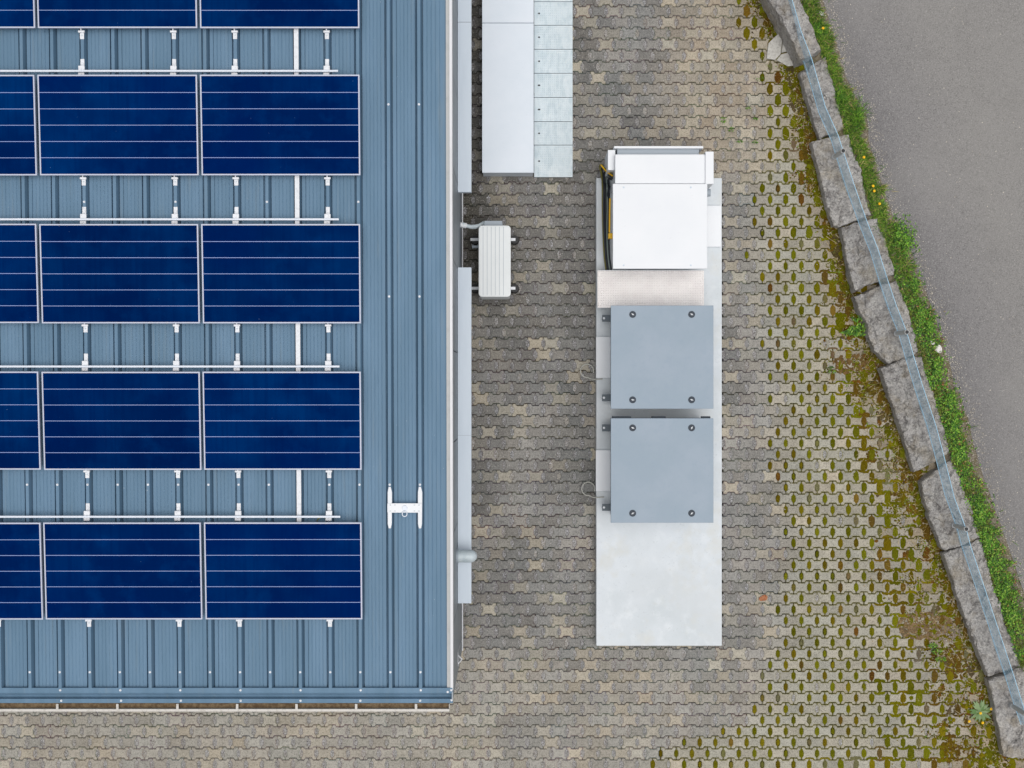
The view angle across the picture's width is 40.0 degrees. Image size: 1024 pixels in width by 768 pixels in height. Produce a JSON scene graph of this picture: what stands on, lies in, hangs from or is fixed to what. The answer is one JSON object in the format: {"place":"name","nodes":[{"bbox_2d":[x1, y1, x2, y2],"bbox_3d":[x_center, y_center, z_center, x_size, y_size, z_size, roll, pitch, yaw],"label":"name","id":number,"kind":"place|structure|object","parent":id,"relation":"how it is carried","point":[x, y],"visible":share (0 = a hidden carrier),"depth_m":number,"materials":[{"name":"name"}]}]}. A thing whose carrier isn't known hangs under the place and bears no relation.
{"place":"outdoors","nodes":[
{"label":"outdoors","id":0,"kind":"place"},
{"bbox_2d":[0,0,1023,767],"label":"paving","id":1,"kind":"structure","parent":0,"point":[588,490],"depth_m":18.00,"materials":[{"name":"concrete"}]},
{"bbox_2d":[0,0,476,711],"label":"building","id":2,"kind":"structure","parent":1,"relation":"on","point":[404,346],"depth_m":15.07,"materials":[{"name":"blue metal"}]},
{"bbox_2d":[0,0,35,28],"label":"solar panel","id":3,"kind":"object","parent":2,"relation":"on","point":[17,14],"visible":1,"depth_m":14.77,"materials":[{"name":"glass"}]},
{"bbox_2d":[0,75,37,175],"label":"solar panel","id":4,"kind":"object","parent":2,"relation":"on","point":[18,139],"visible":1,"depth_m":14.80,"materials":[{"name":"glass"}]},
{"bbox_2d":[0,224,39,322],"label":"solar panel","id":5,"kind":"object","parent":2,"relation":"on","point":[19,286],"visible":1,"depth_m":14.86,"materials":[{"name":"glass"}]},
{"bbox_2d":[78,59,84,74],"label":"bracket","id":6,"kind":"object","parent":2,"relation":"attached to","point":[81,67],"visible":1,"depth_m":14.85,"materials":[{"name":"white metal"}]},
{"bbox_2d":[78,29,84,38],"bbox_3d":[-4.540,-3.696,14.844,0.068,0.050,0.112,0,92,0],"label":"front clip","id":7,"kind":"object","parent":2,"relation":"attached to","point":[81,31],"visible":1,"depth_m":14.85,"materials":[{"name":"metal"}]},
{"bbox_2d":[80,207,86,223],"bbox_3d":[-4.542,-1.787,14.925,0.071,0.046,0.183,0,92,0],"label":"bracket","id":8,"kind":"object","parent":2,"relation":"attached to","point":[83,215],"visible":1,"depth_m":14.91,"materials":[{"name":"white metal"}]},
{"bbox_2d":[80,176,86,185],"bbox_3d":[-4.540,-2.159,14.905,0.068,0.050,0.112,0,92,0],"label":"front clip","id":9,"kind":"object","parent":2,"relation":"attached to","point":[83,178],"visible":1,"depth_m":14.92,"materials":[{"name":"metal"}]},
{"bbox_2d":[82,354,88,370],"bbox_3d":[-4.542,-0.232,14.987,0.071,0.046,0.183,0,92,0],"label":"bracket","id":10,"kind":"object","parent":2,"relation":"attached to","point":[85,362],"visible":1,"depth_m":14.98,"materials":[{"name":"white metal"}]},
{"bbox_2d":[82,323,88,331],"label":"front clip","id":11,"kind":"object","parent":2,"relation":"attached to","point":[85,327],"visible":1,"depth_m":14.98,"materials":[{"name":"metal"}]},
{"bbox_2d":[83,470,89,477],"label":"front clip","id":12,"kind":"object","parent":2,"relation":"attached to","point":[86,473],"visible":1,"depth_m":15.05,"materials":[{"name":"metal"}]},
{"bbox_2d":[84,503,89,520],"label":"bracket","id":13,"kind":"object","parent":2,"relation":"attached to","point":[87,512],"visible":1,"depth_m":15.04,"materials":[{"name":"white metal"}]},
{"bbox_2d":[85,619,91,626],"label":"front clip","id":14,"kind":"object","parent":2,"relation":"attached to","point":[88,622],"visible":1,"depth_m":15.11,"materials":[{"name":"metal"}]},
{"bbox_2d":[39,224,200,322],"bbox_3d":[-4.139,-1.164,14.875,1.672,0.036,1.045,0,95,0],"label":"solar panel","id":15,"kind":"object","parent":2,"relation":"on","point":[119,273],"visible":1,"depth_m":14.86,"materials":[{"name":"glass"}]},
{"bbox_2d":[41,372,201,469],"bbox_3d":[-4.136,0.390,14.937,1.672,0.036,1.045,0,95,0],"label":"solar panel","id":16,"kind":"object","parent":2,"relation":"on","point":[121,420],"visible":1,"depth_m":14.92,"materials":[{"name":"glass"}]},
{"bbox_2d":[43,522,202,618],"bbox_3d":[-4.140,1.990,15.001,1.672,0.036,1.045,0,95,0],"label":"solar panel","id":17,"kind":"object","parent":2,"relation":"on","point":[122,570],"visible":1,"depth_m":14.99,"materials":[{"name":"glass"}]},
{"bbox_2d":[0,70,337,71],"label":"mounting rail","id":18,"kind":"object","parent":2,"relation":"attached to","point":[168,70],"visible":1,"depth_m":14.82,"materials":[{"name":"metal"}]},
{"bbox_2d":[0,218,338,220],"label":"mounting rail","id":19,"kind":"object","parent":2,"relation":"attached to","point":[169,219],"visible":1,"depth_m":14.88,"materials":[{"name":"metal"}]},
{"bbox_2d":[0,365,339,367],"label":"mounting rail","id":20,"kind":"object","parent":2,"relation":"attached to","point":[169,366],"visible":1,"depth_m":14.94,"materials":[{"name":"metal"}]},
{"bbox_2d":[0,516,339,517],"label":"mounting rail","id":21,"kind":"object","parent":2,"relation":"attached to","point":[169,516],"visible":1,"depth_m":15.00,"materials":[{"name":"metal"}]},
{"bbox_2d":[170,59,176,74],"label":"bracket","id":22,"kind":"object","parent":2,"relation":"attached to","point":[173,67],"visible":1,"depth_m":14.85,"materials":[{"name":"white metal"}]},
{"bbox_2d":[170,29,176,38],"bbox_3d":[-3.570,-3.696,14.844,0.068,0.050,0.112,0,92,0],"label":"front clip","id":23,"kind":"object","parent":2,"relation":"attached to","point":[173,31],"visible":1,"depth_m":14.85,"materials":[{"name":"metal"}]},
{"bbox_2d":[37,0,197,28],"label":"solar panel","id":24,"kind":"object","parent":23,"relation":"on","point":[117,14],"visible":1,"depth_m":14.77,"materials":[{"name":"glass"}]},
{"bbox_2d":[171,207,177,223],"bbox_3d":[-3.573,-1.787,14.925,0.071,0.046,0.183,0,92,0],"label":"bracket","id":25,"kind":"object","parent":2,"relation":"attached to","point":[175,215],"visible":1,"depth_m":14.91,"materials":[{"name":"white metal"}]},
{"bbox_2d":[171,176,177,185],"bbox_3d":[-3.570,-2.159,14.905,0.068,0.050,0.112,0,92,0],"label":"front clip","id":26,"kind":"object","parent":2,"relation":"attached to","point":[174,178],"visible":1,"depth_m":14.92,"materials":[{"name":"metal"}]},
{"bbox_2d":[37,75,198,175],"bbox_3d":[-4.138,-2.721,14.812,1.672,0.036,1.045,0,95,0],"label":"solar panel","id":27,"kind":"object","parent":26,"relation":"on","point":[118,125],"visible":1,"depth_m":14.80,"materials":[{"name":"glass"}]},
{"bbox_2d":[173,354,179,370],"bbox_3d":[-3.573,-0.232,14.987,0.071,0.046,0.183,0,92,0],"label":"bracket","id":28,"kind":"object","parent":2,"relation":"attached to","point":[176,362],"visible":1,"depth_m":14.98,"materials":[{"name":"white metal"}]},
{"bbox_2d":[173,323,179,331],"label":"front clip","id":29,"kind":"object","parent":2,"relation":"attached to","point":[176,325],"visible":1,"depth_m":14.98,"materials":[{"name":"metal"}]},
{"bbox_2d":[174,503,180,520],"bbox_3d":[-3.573,1.369,15.051,0.071,0.046,0.183,0,92,0],"label":"bracket","id":30,"kind":"object","parent":2,"relation":"attached to","point":[177,512],"visible":1,"depth_m":15.04,"materials":[{"name":"white metal"}]},
{"bbox_2d":[174,470,180,477],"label":"front clip","id":31,"kind":"object","parent":2,"relation":"attached to","point":[177,473],"visible":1,"depth_m":15.05,"materials":[{"name":"metal"}]},
{"bbox_2d":[176,619,182,626],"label":"front clip","id":32,"kind":"object","parent":2,"relation":"attached to","point":[179,622],"visible":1,"depth_m":15.11,"materials":[{"name":"metal"}]},
{"bbox_2d":[231,59,237,74],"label":"bracket","id":33,"kind":"object","parent":2,"relation":"attached to","point":[234,66],"visible":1,"depth_m":14.85,"materials":[{"name":"white metal"}]},
{"bbox_2d":[231,29,237,38],"bbox_3d":[-2.924,-3.696,14.844,0.068,0.050,0.112,0,92,0],"label":"front clip","id":34,"kind":"object","parent":2,"relation":"attached to","point":[234,32],"visible":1,"depth_m":14.86,"materials":[{"name":"metal"}]},
{"bbox_2d":[232,207,238,223],"bbox_3d":[-2.926,-1.787,14.925,0.071,0.046,0.183,0,92,0],"label":"bracket","id":35,"kind":"object","parent":2,"relation":"attached to","point":[236,215],"visible":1,"depth_m":14.91,"materials":[{"name":"white metal"}]},
{"bbox_2d":[232,175,238,185],"bbox_3d":[-2.924,-2.159,14.905,0.068,0.050,0.112,0,92,0],"label":"front clip","id":36,"kind":"object","parent":2,"relation":"attached to","point":[235,178],"visible":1,"depth_m":14.92,"materials":[{"name":"metal"}]},
{"bbox_2d":[234,354,239,370],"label":"bracket","id":37,"kind":"object","parent":2,"relation":"attached to","point":[237,362],"visible":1,"depth_m":14.98,"materials":[{"name":"white metal"}]},
{"bbox_2d":[234,323,239,331],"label":"front clip","id":38,"kind":"object","parent":2,"relation":"attached to","point":[236,325],"visible":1,"depth_m":14.98,"materials":[{"name":"metal"}]},
{"bbox_2d":[235,503,241,520],"bbox_3d":[-2.926,1.369,15.051,0.071,0.046,0.183,0,92,0],"label":"bracket","id":39,"kind":"object","parent":2,"relation":"attached to","point":[238,512],"visible":1,"depth_m":15.04,"materials":[{"name":"white metal"}]},
{"bbox_2d":[235,470,241,477],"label":"front clip","id":40,"kind":"object","parent":2,"relation":"attached to","point":[238,473],"visible":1,"depth_m":15.05,"materials":[{"name":"metal"}]},
{"bbox_2d":[236,619,242,626],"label":"front clip","id":41,"kind":"object","parent":2,"relation":"attached to","point":[239,622],"visible":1,"depth_m":15.11,"materials":[{"name":"metal"}]},
{"bbox_2d":[201,224,360,322],"bbox_3d":[-2.435,-1.164,14.875,1.672,0.036,1.045,0,95,0],"label":"solar panel","id":42,"kind":"object","parent":2,"relation":"on","point":[281,273],"visible":1,"depth_m":14.86,"materials":[{"name":"glass"}]},
{"bbox_2d":[202,371,361,469],"bbox_3d":[-2.435,0.389,14.937,1.672,0.036,1.045,0,95,0],"label":"solar panel","id":43,"kind":"object","parent":2,"relation":"on","point":[281,420],"visible":1,"depth_m":14.92,"materials":[{"name":"glass"}]},
{"bbox_2d":[294,29,301,521],"bbox_3d":[-2.277,-1.650,14.941,0.048,0.303,7.100,0,90,0],"label":"cable duct","id":44,"kind":"object","parent":2,"relation":"attached to","point":[297,181],"visible":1,"depth_m":14.93,"materials":[{"name":"white metal"}]},
{"bbox_2d":[323,59,329,74],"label":"bracket","id":45,"kind":"object","parent":2,"relation":"attached to","point":[326,67],"visible":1,"depth_m":14.85,"materials":[{"name":"white metal"}]},
{"bbox_2d":[323,29,329,38],"bbox_3d":[-1.954,-3.696,14.844,0.068,0.050,0.112,0,92,0],"label":"front clip","id":46,"kind":"object","parent":2,"relation":"attached to","point":[326,32],"visible":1,"depth_m":14.85,"materials":[{"name":"white metal"}]},
{"bbox_2d":[200,0,359,28],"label":"solar panel","id":47,"kind":"object","parent":46,"relation":"on","point":[279,14],"visible":1,"depth_m":14.77,"materials":[{"name":"glass"}]},
{"bbox_2d":[324,207,330,223],"bbox_3d":[-1.957,-1.787,14.925,0.071,0.046,0.183,0,92,0],"label":"bracket","id":48,"kind":"object","parent":2,"relation":"attached to","point":[327,215],"visible":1,"depth_m":14.91,"materials":[{"name":"white metal"}]},
{"bbox_2d":[324,175,330,185],"bbox_3d":[-1.954,-2.159,14.905,0.068,0.050,0.112,0,92,0],"label":"front clip","id":49,"kind":"object","parent":2,"relation":"attached to","point":[327,178],"visible":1,"depth_m":14.92,"materials":[{"name":"metal"}]},
{"bbox_2d":[200,75,360,174],"bbox_3d":[-2.435,-2.722,14.812,1.672,0.036,1.045,0,95,0],"label":"solar panel","id":50,"kind":"object","parent":49,"relation":"on","point":[280,124],"visible":1,"depth_m":14.80,"materials":[{"name":"glass"}]},
{"bbox_2d":[325,354,331,370],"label":"bracket","id":51,"kind":"object","parent":2,"relation":"attached to","point":[328,362],"visible":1,"depth_m":14.98,"materials":[{"name":"white metal"}]},
{"bbox_2d":[325,323,331,331],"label":"front clip","id":52,"kind":"object","parent":2,"relation":"attached to","point":[328,327],"visible":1,"depth_m":14.98,"materials":[{"name":"metal"}]},
{"bbox_2d":[326,503,331,520],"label":"bracket","id":53,"kind":"object","parent":2,"relation":"on","point":[328,512],"visible":1,"depth_m":15.04,"materials":[{"name":"white metal"}]},
{"bbox_2d":[326,619,332,626],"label":"front clip","id":54,"kind":"object","parent":2,"relation":"attached to","point":[329,622],"visible":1,"depth_m":15.11,"materials":[{"name":"metal"}]},
{"bbox_2d":[204,522,362,618],"bbox_3d":[-2.434,1.989,15.001,1.672,0.036,1.045,0,95,0],"label":"solar panel","id":55,"kind":"object","parent":54,"relation":"on","point":[283,570],"visible":1,"depth_m":14.99,"materials":[{"name":"glass"}]},
{"bbox_2d":[387,487,421,527],"bbox_3d":[-1.145,1.322,15.049,0.373,0.057,0.447,0,90,0],"label":"roof anchor","id":56,"kind":"object","parent":2,"relation":"attached to","point":[406,508],"visible":1,"depth_m":15.04,"materials":[{"name":"grey metal"}]},
{"bbox_2d":[461,221,483,228],"bbox_3d":[-0.493,-1.975,17.468,0.320,0.122,0.099,0,90,0],"label":"insulated pipe","id":57,"kind":"object","parent":2,"relation":"attached to","point":[469,226],"visible":0.81,"depth_m":17.46,"materials":[{"name":"metal"}]},
{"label":"front clip","id":58,"kind":"object","parent":2,"relation":"attached to","visible":0},
{"bbox_2d":[0,371,41,469],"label":"solar panel","id":59,"kind":"object","parent":58,"relation":"on","point":[20,434],"visible":1,"depth_m":14.92,"materials":[{"name":"glass"}]},
{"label":"front clip","id":60,"kind":"object","parent":2,"relation":"attached to","visible":0},
{"bbox_2d":[0,522,43,619],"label":"solar panel","id":61,"kind":"object","parent":60,"relation":"on","point":[21,580],"visible":1,"depth_m":14.99,"materials":[{"name":"glass"}]},
{"bbox_2d":[470,221,518,298],"bbox_3d":[-0.219,-1.541,17.625,0.624,0.751,0.948,0,90,0],"label":"air conditioner","id":62,"kind":"object","parent":1,"relation":"on","point":[494,240],"visible":0.98,"depth_m":17.25,"materials":[{"name":"grey metal"}]},
{"bbox_2d":[482,0,533,175],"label":"storage box","id":63,"kind":"object","parent":1,"relation":"on","point":[507,87],"visible":1,"depth_m":17.63,"materials":[{"name":"grey metal"}]},
{"bbox_2d":[534,145,572,177],"bbox_3d":[0.528,-2.841,17.972,0.490,0.052,0.403,0,90,0],"label":"steel plate","id":64,"kind":"object","parent":1,"relation":"on","point":[553,161],"visible":1,"depth_m":17.95,"materials":[{"name":"grey metal"}]},
{"bbox_2d":[534,98,572,121],"bbox_3d":[0.528,-3.499,17.972,0.490,0.052,0.300,0,90,0],"label":"steel plate","id":65,"kind":"object","parent":1,"relation":"on","point":[553,109],"visible":1,"depth_m":17.95,"materials":[{"name":"grey metal"}]},
{"bbox_2d":[534,74,572,97],"bbox_3d":[0.528,-3.808,17.972,0.490,0.052,0.300,0,90,0],"label":"steel plate","id":66,"kind":"object","parent":1,"relation":"on","point":[553,85],"visible":1,"depth_m":17.95,"materials":[{"name":"grey metal"}]},
{"bbox_2d":[534,50,572,73],"bbox_3d":[0.528,-4.114,17.972,0.490,0.052,0.298,0,90,0],"label":"steel plate","id":67,"kind":"object","parent":1,"relation":"on","point":[553,61],"visible":1,"depth_m":17.95,"materials":[{"name":"grey metal"}]},
{"bbox_2d":[534,26,572,49],"bbox_3d":[0.528,-4.420,17.972,0.490,0.052,0.298,0,90,0],"label":"steel plate","id":68,"kind":"object","parent":1,"relation":"on","point":[553,37],"visible":1,"depth_m":17.95,"materials":[{"name":"grey metal"}]},
{"bbox_2d":[534,2,572,25],"bbox_3d":[0.528,-4.724,17.972,0.490,0.052,0.293,0,90,0],"label":"steel plate","id":69,"kind":"object","parent":1,"relation":"on","point":[553,13],"visible":1,"depth_m":17.95,"materials":[{"name":"grey metal"}]},
{"bbox_2d":[534,122,572,144],"bbox_3d":[0.528,-3.196,17.972,0.490,0.052,0.291,0,90,0],"label":"steel plate","id":70,"kind":"object","parent":1,"relation":"on","point":[553,133],"visible":1,"depth_m":17.95,"materials":[{"name":"grey metal"}]},
{"bbox_2d":[534,0,572,1],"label":"steel plate","id":71,"kind":"object","parent":1,"relation":"on","point":[553,0],"visible":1,"depth_m":17.95,"materials":[{"name":"grey metal"}]},
{"bbox_2d":[580,364,602,379],"bbox_3d":[0.991,-0.122,17.889,0.184,0.136,0.299,-38,90,0],"label":"wire loop","id":72,"kind":"object","parent":1,"relation":"on","point":[593,372],"visible":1,"depth_m":17.89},
{"bbox_2d":[581,482,603,497],"bbox_3d":[1.006,1.377,17.889,0.182,0.136,0.295,-40,90,0],"label":"wire loop","id":73,"kind":"object","parent":1,"relation":"on","point":[594,490],"visible":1,"depth_m":17.89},
{"bbox_2d":[595,178,721,645],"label":"concrete slab","id":74,"kind":"structure","parent":1,"relation":"on","point":[658,584],"depth_m":17.84,"materials":[{"name":"concrete"}]},
{"bbox_2d":[596,337,609,377],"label":"cover plate","id":75,"kind":"object","parent":74,"relation":"on","point":[602,357],"visible":0.56,"depth_m":17.79,"materials":[{"name":"metal"}]},
{"bbox_2d":[596,450,609,490],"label":"cover plate","id":76,"kind":"object","parent":74,"relation":"on","point":[602,470],"visible":0.56,"depth_m":17.79,"materials":[{"name":"metal"}]},
{"bbox_2d":[597,270,703,307],"bbox_3d":[1.732,-1.188,17.706,1.330,0.269,0.471,0,90,0],"label":"tread plate","id":77,"kind":"object","parent":74,"relation":"on","point":[650,287],"visible":1,"depth_m":17.58,"materials":[{"name":"metal"}]},
{"bbox_2d":[602,416,712,522],"bbox_3d":[1.818,1.037,17.433,1.379,0.813,1.288,0,90,0],"label":"grey cabinet","id":78,"kind":"object","parent":74,"relation":"on","point":[661,469],"visible":1,"depth_m":17.05,"materials":[{"name":"metal"}]},
{"bbox_2d":[602,306,712,408],"bbox_3d":[1.818,-0.326,17.434,1.379,0.813,1.250,0,90,0],"label":"grey cabinet","id":79,"kind":"object","parent":74,"relation":"on","point":[661,357],"visible":1,"depth_m":17.05,"materials":[{"name":"metal"}]},
{"bbox_2d":[605,146,713,268],"bbox_3d":[1.795,-2.131,17.390,1.265,0.900,1.487,0,90,0],"label":"white cabinet","id":80,"kind":"object","parent":74,"relation":"on","point":[661,194],"visible":0.98,"depth_m":16.95,"materials":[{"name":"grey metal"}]},
{"bbox_2d":[599,164,611,269],"bbox_3d":[1.155,-2.029,17.519,0.149,0.549,1.403,0,90,0],"label":"cable","id":81,"kind":"object","parent":80,"relation":"attached to","point":[602,210],"visible":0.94,"depth_m":17.76,"materials":[{"name":"rubber"}]},
{"bbox_2d":[601,167,612,269],"bbox_3d":[1.179,-2.013,17.528,0.144,0.511,1.373,0,90,0],"label":"cable","id":82,"kind":"object","parent":80,"relation":"attached to","point":[602,169],"visible":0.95,"depth_m":17.75,"materials":[{"name":"rubber"}]},
{"bbox_2d":[606,176,609,269],"bbox_3d":[1.220,-1.965,17.547,0.101,0.424,1.280,0,90,0],"label":"cable","id":83,"kind":"object","parent":80,"relation":"attached to","point":[607,222],"visible":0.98,"depth_m":17.73,"materials":[{"name":"rubber"}]},
{"bbox_2d":[603,171,612,269],"bbox_3d":[1.199,-1.988,17.548,0.128,0.512,1.320,0,90,0],"label":"cable","id":84,"kind":"object","parent":80,"relation":"attached to","point":[604,173],"visible":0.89,"depth_m":17.76,"materials":[{"name":"rubber"}]},
{"bbox_2d":[607,178,611,269],"bbox_3d":[1.237,-1.952,17.589,0.085,0.389,1.252,0,90,0],"label":"cable","id":85,"kind":"object","parent":80,"relation":"attached to","point":[608,180],"visible":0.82,"depth_m":17.74,"materials":[{"name":"rubber"}]},
{"bbox_2d":[608,198,612,238],"bbox_3d":[1.209,-2.031,17.290,0.057,0.100,0.495,0,90,0],"label":"cable","id":86,"kind":"object","parent":80,"relation":"attached to","point":[610,235],"visible":0.95,"depth_m":17.27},
{"bbox_2d":[707,206,720,246],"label":"cover plate","id":87,"kind":"object","parent":74,"relation":"on","point":[713,226],"visible":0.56,"depth_m":17.79,"materials":[{"name":"metal"}]},
{"bbox_2d":[475,8,994,767],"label":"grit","id":88,"kind":"object","parent":1,"relation":"on","point":[785,392],"visible":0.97,"depth_m":18.00,"materials":[{"name":"stone"}]},
{"bbox_2d":[759,595,767,600],"bbox_3d":[3.208,2.736,17.986,0.120,0.016,0.072,-20,90,0],"label":"dead leaf","id":89,"kind":"object","parent":1,"relation":"on","point":[763,598],"visible":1,"depth_m":17.98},
{"bbox_2d":[766,34,792,65],"bbox_3d":[3.390,-4.221,17.990,0.304,0.040,0.455,-25,90,0],"label":"broken concrete","id":90,"kind":"object","parent":1,"relation":"on","point":[774,50],"visible":1,"depth_m":17.97,"materials":[{"name":"concrete"}]},
{"bbox_2d":[761,0,820,67],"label":"granite block","id":91,"kind":"structure","parent":1,"relation":"on","point":[780,14],"depth_m":17.59,"materials":[{"name":"stone"}]},
{"bbox_2d":[798,57,842,140],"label":"granite block","id":92,"kind":"structure","parent":1,"relation":"on","point":[826,87],"depth_m":17.84,"materials":[{"name":"stone"}]},
{"bbox_2d":[650,0,1023,767],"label":"moss","id":93,"kind":"object","parent":1,"relation":"on","point":[948,748],"visible":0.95,"depth_m":18.00,"materials":[{"name":"plant"}]},
{"bbox_2d":[968,700,991,723],"bbox_3d":[5.975,4.176,17.950,0.352,0.103,0.303,0,90,0],"label":"dandelion","id":94,"kind":"object","parent":93,"relation":"on","point":[981,708],"visible":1,"depth_m":17.97,"materials":[{"name":"green plant"}]},
{"bbox_2d":[809,135,870,227],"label":"granite block","id":95,"kind":"structure","parent":1,"relation":"on","point":[838,208],"depth_m":17.84,"materials":[{"name":"stone"}]},
{"bbox_2d":[840,316,865,336],"bbox_3d":[4.364,-0.740,17.945,0.391,0.114,0.288,0,90,0],"label":"weed","id":96,"kind":"object","parent":1,"relation":"on","point":[857,329],"visible":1,"depth_m":17.92,"materials":[{"name":"green plant"}]},
{"bbox_2d":[838,219,893,293],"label":"granite block","id":97,"kind":"structure","parent":1,"relation":"on","point":[861,273],"depth_m":17.82,"materials":[{"name":"stone"}]},
{"bbox_2d":[742,3,1003,767],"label":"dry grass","id":98,"kind":"structure","parent":1,"relation":"on","point":[899,482],"depth_m":17.99,"materials":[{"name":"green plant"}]},
{"bbox_2d":[851,281,918,363],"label":"granite block","id":99,"kind":"structure","parent":1,"relation":"on","point":[871,309],"depth_m":17.80,"materials":[{"name":"stone"}]},
{"bbox_2d":[876,356,948,471],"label":"granite block","id":100,"kind":"structure","parent":1,"relation":"on","point":[901,397],"depth_m":17.83,"materials":[{"name":"stone"}]},
{"bbox_2d":[927,643,946,662],"bbox_3d":[5.418,3.420,17.947,0.157,0.109,0.301,-28,90,0],"label":"weed","id":101,"kind":"object","parent":1,"relation":"on","point":[936,649],"visible":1,"depth_m":17.93,"materials":[{"name":"green plant"}]},
{"bbox_2d":[917,460,979,549],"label":"granite block","id":102,"kind":"structure","parent":1,"relation":"on","point":[938,516],"depth_m":17.83,"materials":[{"name":"stone"}]},
{"bbox_2d":[939,539,1019,675],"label":"granite block","id":103,"kind":"structure","parent":1,"relation":"on","point":[965,593],"depth_m":17.83,"materials":[{"name":"stone"}]},
{"bbox_2d":[984,665,1023,758],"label":"granite block","id":104,"kind":"structure","parent":1,"relation":"on","point":[1009,730],"depth_m":17.83,"materials":[{"name":"stone"}]},
{"bbox_2d":[800,0,1023,670],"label":"verge","id":105,"kind":"structure","parent":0,"point":[971,457],"depth_m":17.90,"materials":[{"name":"plant"}]},
{"bbox_2d":[789,0,1023,723],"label":"net fence","id":106,"kind":"object","parent":105,"relation":"on","point":[954,524],"visible":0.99,"depth_m":17.54,"materials":[{"name":"metal"}]},
{"bbox_2d":[823,0,1023,589],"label":"road","id":107,"kind":"structure","parent":0,"point":[990,95],"depth_m":17.90,"materials":[{"name":"asphalt"}]},
{"bbox_2d":[820,0,1023,608],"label":"road grit","id":108,"kind":"object","parent":107,"relation":"on","point":[931,293],"visible":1,"depth_m":17.89,"materials":[{"name":"stone"}]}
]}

